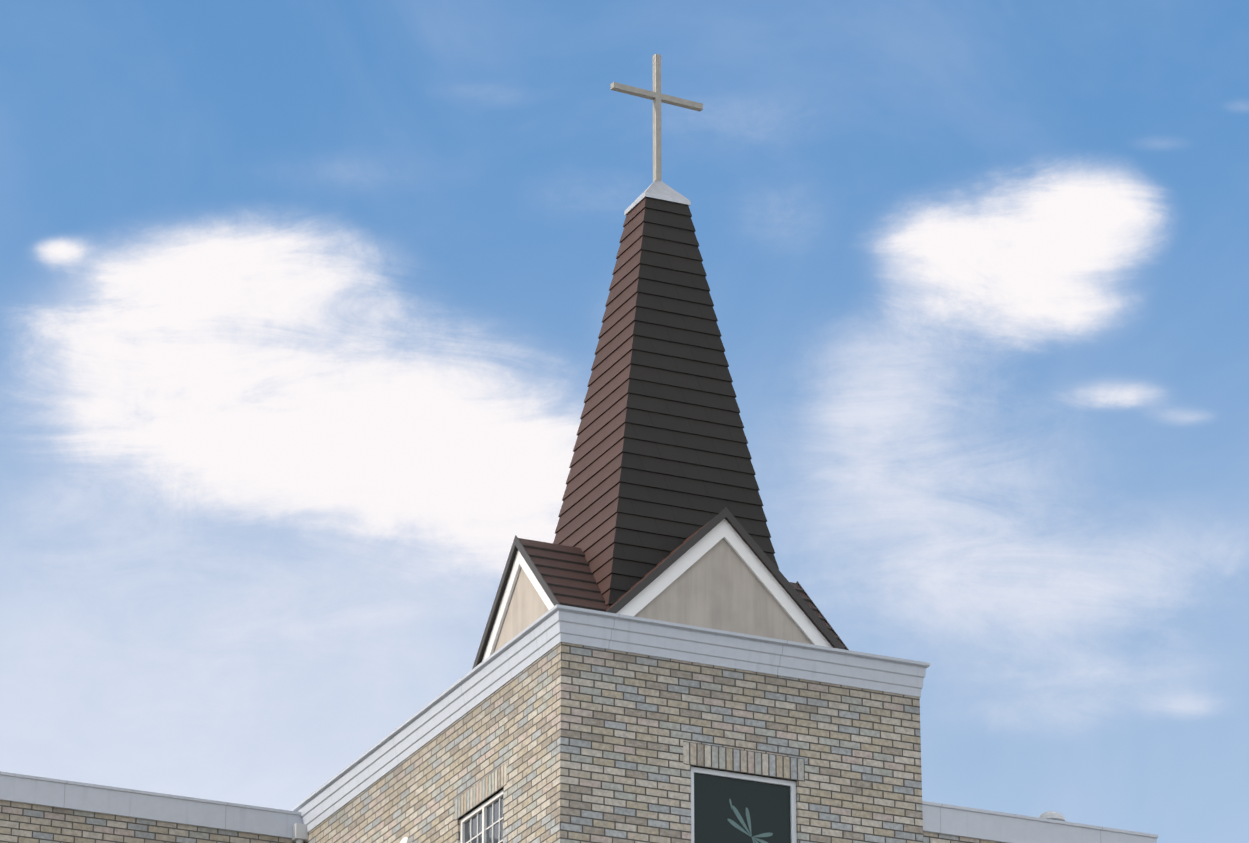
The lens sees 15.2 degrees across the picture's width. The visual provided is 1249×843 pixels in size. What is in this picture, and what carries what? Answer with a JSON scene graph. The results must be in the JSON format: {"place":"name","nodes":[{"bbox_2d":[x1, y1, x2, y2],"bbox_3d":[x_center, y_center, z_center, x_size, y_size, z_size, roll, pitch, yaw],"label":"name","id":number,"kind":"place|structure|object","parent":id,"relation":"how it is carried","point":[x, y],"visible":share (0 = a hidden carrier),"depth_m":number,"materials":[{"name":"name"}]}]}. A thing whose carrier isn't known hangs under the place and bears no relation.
{"place":"outdoors","nodes":[
{"label":"outdoors","id":0,"kind":"place"},
{"bbox_2d":[0,800,295,842],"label":"wing wall","id":1,"kind":"structure","parent":0,"point":[25,823],"depth_m":49.85,"materials":[{"name":"beige brick"}]},
{"bbox_2d":[0,771,301,838],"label":"wing fascia","id":2,"kind":"structure","parent":1,"relation":"attached to","point":[94,798],"depth_m":50.17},
{"bbox_2d":[493,567,548,652],"bbox_3d":[0.348,2.210,47.822,3.042,1.517,3.034,10,-24,-23],"label":"gable panel","id":3,"kind":"object","parent":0,"point":[527,607],"depth_m":47.32,"materials":[{"name":"beige paint"}]},
{"bbox_2d":[0,0,1248,842],"label":"sky","id":4,"kind":"structure","parent":0,"point":[302,303],"materials":[{"name":"blue"}]},
{"bbox_2d":[635,538,811,643],"bbox_3d":[0.348,2.210,47.822,3.034,1.517,3.042,10,-24,-23],"label":"gable panel","id":5,"kind":"object","parent":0,"point":[719,585],"visible":0.09,"depth_m":46.54,"materials":[{"name":"beige paint"}]},
{"bbox_2d":[923,831,1000,842],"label":"wing wall","id":6,"kind":"structure","parent":0,"point":[929,837],"depth_m":46.18,"materials":[{"name":"beige brick"}]},
{"bbox_2d":[922,801,1158,842],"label":"wing fascia","id":7,"kind":"structure","parent":6,"relation":"attached to","point":[968,822],"depth_m":46.51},
{"bbox_2d":[1039,811,1065,820],"bbox_3d":[4.297,4.055,47.145,0.300,0.260,0.300,10,-24,-23],"label":"roof vent","id":8,"kind":"object","parent":6,"relation":"on","point":[1053,815],"visible":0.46,"depth_m":47.06,"materials":[{"name":"silver metal"}]},
{"label":"ground","id":9,"kind":"structure","parent":0,"visible":0},
{"bbox_2d":[304,642,922,842],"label":"brick tower wall","id":10,"kind":"structure","parent":9,"relation":"on","point":[585,743],"depth_m":45.63,"materials":[{"name":"beige brick"}]},
{"bbox_2d":[291,823,307,842],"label":"down pipe","id":11,"kind":"object","parent":10,"relation":"attached to","point":[299,833],"visible":0.94,"depth_m":50.71,"materials":[{"name":"white metal"}]},
{"bbox_2d":[400,837,411,842],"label":"wall vent pipe","id":12,"kind":"object","parent":10,"relation":"attached to","point":[405,840],"depth_m":47.53,"materials":[{"name":"white paint"}]},
{"bbox_2d":[455,762,506,820],"bbox_3d":[-1.403,3.668,46.353,0.053,0.232,1.310,10,-24,-23],"label":"soldier course","id":13,"kind":"object","parent":10,"relation":"attached to","point":[482,790],"visible":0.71,"depth_m":46.33,"materials":[{"name":"brick"}]},
{"bbox_2d":[460,790,502,842],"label":"window frame","id":14,"kind":"object","parent":10,"relation":"on","point":[482,808],"visible":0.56,"depth_m":46.25,"materials":[{"name":"white paint"}]},
{"bbox_2d":[465,797,502,842],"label":"window glass","id":15,"kind":"object","parent":14,"relation":"in","point":[489,823],"visible":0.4,"depth_m":46.16,"materials":[{"name":"grey"}]},
{"bbox_2d":[482,550,553,661],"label":"gable trim","id":16,"kind":"structure","parent":10,"relation":"on","point":[519,562],"depth_m":47.57,"materials":[{"name":"white paint"}]},
{"bbox_2d":[290,604,929,832],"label":"tower cornice","id":17,"kind":"structure","parent":10,"relation":"attached to","point":[538,638],"depth_m":46.16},
{"bbox_2d":[478,538,845,664],"bbox_3d":[0.348,2.180,47.834,3.182,1.622,3.094,10,-24,-23],"label":"gable roof","id":18,"kind":"object","parent":10,"relation":"on","point":[567,574],"visible":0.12,"depth_m":47.13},
{"bbox_2d":[472,535,848,668],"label":"roof edge trim","id":19,"kind":"structure","parent":18,"relation":"attached to","point":[535,571],"depth_m":47.56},
{"bbox_2d":[606,518,834,647],"bbox_3d":[0.348,2.180,47.834,3.094,1.622,3.182,10,-24,-23],"label":"gable roof","id":20,"kind":"object","parent":18,"relation":"attached to","point":[663,560],"visible":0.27,"depth_m":46.80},
{"bbox_2d":[607,507,845,649],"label":"gable rake trim","id":21,"kind":"structure","parent":18,"relation":"attached to","point":[627,598],"depth_m":46.77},
{"bbox_2d":[553,197,778,607],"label":"spire slates","id":22,"kind":"object","parent":10,"relation":"on","point":[661,467],"visible":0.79,"depth_m":48.18,"materials":[{"name":"brown tile"}]},
{"bbox_2d":[624,180,689,215],"bbox_3d":[0.348,-2.413,49.725,0.528,0.375,0.528,10,-24,-23],"label":"spire cap","id":23,"kind":"object","parent":22,"relation":"on","point":[658,190],"visible":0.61,"depth_m":49.52,"materials":[{"name":"white metal"}]},
{"bbox_2d":[610,54,702,181],"bbox_3d":[0.348,-3.201,50.049,1.100,1.590,0.070,12,-25,-26],"label":"cross","id":24,"kind":"object","parent":23,"relation":"attached to","point":[656,96],"visible":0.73,"depth_m":50.07,"materials":[{"name":"metal"}]},
{"bbox_2d":[616,519,832,647],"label":"gable trim","id":25,"kind":"structure","parent":10,"relation":"on","point":[675,570],"depth_m":46.74,"materials":[{"name":"white paint"}]},
{"bbox_2d":[683,741,804,781],"bbox_3d":[1.152,3.308,45.477,1.310,0.232,0.053,10,-24,-23],"label":"soldier course","id":26,"kind":"object","parent":10,"relation":"attached to","point":[744,761],"visible":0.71,"depth_m":45.45,"materials":[{"name":"brick"}]},
{"bbox_2d":[691,767,796,842],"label":"window frame","id":27,"kind":"object","parent":10,"relation":"attached to","point":[792,784],"visible":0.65,"depth_m":45.44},
{"bbox_2d":[694,773,790,842],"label":"front window glass","id":28,"kind":"object","parent":27,"relation":"in","point":[767,805],"visible":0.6,"depth_m":45.32,"materials":[{"name":"black glass"}]},
{"bbox_2d":[728,799,772,842],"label":"leaf decoration","id":29,"kind":"object","parent":28,"relation":"attached to","point":[739,817],"visible":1,"depth_m":45.29,"materials":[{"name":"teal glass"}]}
]}

